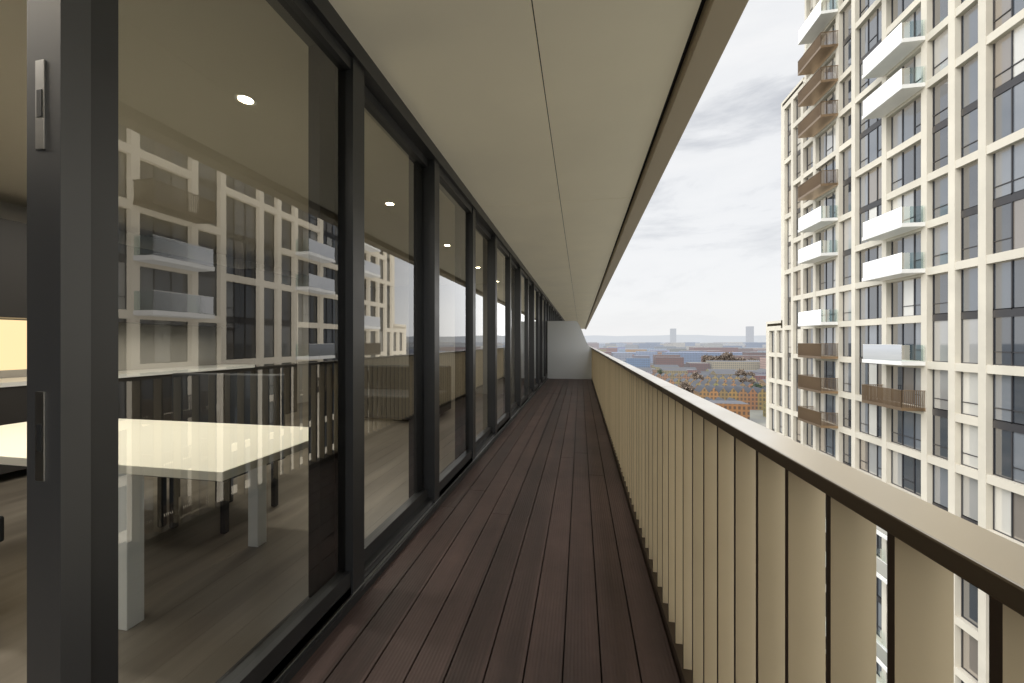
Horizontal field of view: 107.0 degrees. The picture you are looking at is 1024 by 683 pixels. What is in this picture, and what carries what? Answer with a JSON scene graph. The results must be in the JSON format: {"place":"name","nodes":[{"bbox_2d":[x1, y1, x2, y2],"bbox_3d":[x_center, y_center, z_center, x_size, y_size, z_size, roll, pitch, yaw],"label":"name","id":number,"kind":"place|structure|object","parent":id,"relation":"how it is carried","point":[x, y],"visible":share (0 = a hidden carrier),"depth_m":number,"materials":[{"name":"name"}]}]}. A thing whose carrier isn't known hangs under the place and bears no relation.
{"place":"outdoors","nodes":[
{"label":"outdoors","id":0,"kind":"place"},
{"bbox_2d":[0,320,26,369],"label":"kitchen glow","id":1,"kind":"object","parent":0,"point":[13,344],"visible":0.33,"depth_m":3.88,"materials":[{"name":"yellow"}]},
{"bbox_2d":[0,419,307,480],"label":"table top","id":2,"kind":"object","parent":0,"point":[199,450],"visible":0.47,"depth_m":1.95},
{"bbox_2d":[0,0,486,286],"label":"interior ceiling","id":3,"kind":"structure","parent":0,"point":[208,161],"depth_m":2.70,"materials":[{"name":"beige paint"}]},
{"bbox_2d":[234,94,480,267],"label":"spot trims","id":4,"kind":"object","parent":3,"relation":"attached to","point":[236,96],"visible":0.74,"depth_m":2.23,"materials":[{"name":"white metal"}]},
{"bbox_2d":[238,96,479,267],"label":"spots","id":5,"kind":"object","parent":3,"relation":"in","point":[244,99],"visible":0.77,"depth_m":2.21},
{"bbox_2d":[0,393,486,682],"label":"interior floor","id":6,"kind":"structure","parent":0,"point":[218,605],"depth_m":2.18,"materials":[{"name":"brown wood"}]},
{"bbox_2d":[0,373,284,541],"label":"chairs","id":7,"kind":"object","parent":6,"relation":"on","point":[252,399],"visible":0.52,"depth_m":2.97,"materials":[{"name":"black"}]},
{"bbox_2d":[0,218,296,474],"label":"kitchen cabinets","id":8,"kind":"object","parent":6,"relation":"on","point":[252,313],"visible":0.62,"depth_m":5.16,"materials":[{"name":"grey wood"}]},
{"bbox_2d":[0,364,254,387],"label":"countertop","id":9,"kind":"structure","parent":8,"relation":"on","point":[13,382],"depth_m":4.81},
{"bbox_2d":[118,464,266,630],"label":"table legs","id":10,"kind":"object","parent":6,"relation":"on","point":[130,550],"visible":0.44,"depth_m":1.71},
{"bbox_2d":[0,201,486,403],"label":"interior walls","id":11,"kind":"structure","parent":6,"relation":"on","point":[386,325],"depth_m":9.30,"materials":[{"name":"beige paint"}]},
{"bbox_2d":[0,324,220,376],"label":"kitchen splashback","id":12,"kind":"object","parent":11,"relation":"attached to","point":[146,346],"visible":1,"depth_m":5.30,"materials":[{"name":"beige"}]},
{"bbox_2d":[27,0,564,682],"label":"door frames","id":13,"kind":"structure","parent":11,"relation":"attached to","point":[71,340],"depth_m":0.91,"materials":[{"name":"black metal"}]},
{"bbox_2d":[308,45,463,597],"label":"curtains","id":14,"kind":"object","parent":13,"relation":"attached to","point":[321,319],"visible":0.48,"depth_m":1.84,"materials":[{"name":"black fabric"}]},
{"bbox_2d":[497,246,556,421],"bbox_3d":[2.947,-0.110,23.002,0.045,2.520,44.860,0,0,10],"label":"door glass","id":15,"kind":"object","parent":13,"relation":"in","point":[502,334],"visible":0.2,"depth_m":6.70,"materials":[{"name":"clear glass"}]},
{"bbox_2d":[364,365,450,419],"bbox_3d":[-2.183,0.840,6.616,2.000,0.800,1.050,0,0,10],"label":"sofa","id":16,"kind":"object","parent":6,"relation":"on","point":[386,391],"visible":0.47,"depth_m":6.72,"materials":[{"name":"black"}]},
{"bbox_2d":[484,381,640,682],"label":"deck board gaps","id":17,"kind":"object","parent":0,"point":[568,570],"depth_m":2.07,"materials":[{"name":"grey"}]},
{"bbox_2d":[289,379,679,682],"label":"deck","id":18,"kind":"structure","parent":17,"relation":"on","point":[447,594],"depth_m":2.01,"materials":[{"name":"brown wood"}]},
{"bbox_2d":[547,321,591,378],"bbox_3d":[1.976,0.290,13.072,1.500,2.000,0.030,0,0,10],"label":"screen","id":19,"kind":"object","parent":18,"relation":"on","point":[569,352],"visible":0.96,"depth_m":13.07,"materials":[{"name":"white"}]},
{"bbox_2d":[591,378,691,682],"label":"bottom rail","id":20,"kind":"object","parent":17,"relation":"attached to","point":[685,675],"depth_m":1.90,"materials":[{"name":"brown metal"}]},
{"bbox_2d":[592,349,1023,682],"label":"fins","id":21,"kind":"object","parent":20,"relation":"on","point":[733,530],"visible":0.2,"depth_m":0.83,"materials":[{"name":"beige metal"}]},
{"bbox_2d":[588,345,1023,616],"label":"rails","id":22,"kind":"object","parent":21,"relation":"on","point":[990,563],"visible":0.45,"depth_m":0.49,"materials":[{"name":"beige metal"}]},
{"bbox_2d":[531,0,705,321],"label":"ceiling trim","id":23,"kind":"structure","parent":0,"point":[700,9],"depth_m":2.39,"materials":[{"name":"black"}]},
{"bbox_2d":[328,0,700,328],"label":"soffit","id":24,"kind":"structure","parent":23,"relation":"attached to","point":[464,79],"depth_m":2.35,"materials":[{"name":"beige paint"}]},
{"bbox_2d":[585,0,748,328],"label":"fascia","id":25,"kind":"structure","parent":23,"relation":"attached to","point":[718,20],"depth_m":2.27,"materials":[{"name":"beige"}]},
{"bbox_2d":[581,0,804,335],"label":"sky","id":26,"kind":"structure","parent":0,"point":[703,256],"materials":[{"name":"white"}]},
{"bbox_2d":[750,410,765,426],"bbox_3d":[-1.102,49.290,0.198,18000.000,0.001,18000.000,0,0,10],"label":"balcony","id":27,"kind":"structure","parent":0,"point":[757,416],"depth_m":245.80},
{"bbox_2d":[585,326,765,419],"bbox_3d":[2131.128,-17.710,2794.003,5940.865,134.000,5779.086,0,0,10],"label":"city","id":28,"kind":"object","parent":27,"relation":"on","point":[753,399],"visible":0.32,"depth_m":574.91},
{"bbox_2d":[584,335,765,403],"bbox_3d":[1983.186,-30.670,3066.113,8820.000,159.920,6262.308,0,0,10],"label":"city roofs","id":29,"kind":"structure","parent":28,"relation":"on","point":[728,388],"depth_m":456.19,"materials":[{"name":"grey"}]},
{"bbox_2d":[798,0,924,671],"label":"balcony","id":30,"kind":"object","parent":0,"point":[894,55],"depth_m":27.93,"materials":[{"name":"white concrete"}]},
{"bbox_2d":[766,0,1023,682],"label":"tower","id":31,"kind":"structure","parent":0,"point":[985,368],"depth_m":25.63,"materials":[{"name":"beige concrete"}]},
{"bbox_2d":[798,30,925,669],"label":"balconies","id":32,"kind":"structure","parent":31,"relation":"attached to","point":[814,89],"depth_m":35.20,"materials":[{"name":"brown metal"}]},
{"bbox_2d":[772,0,1023,682],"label":"building windows","id":33,"kind":"structure","parent":31,"relation":"attached to","point":[1012,312],"depth_m":25.41,"materials":[{"name":"grey glass"}]}
]}

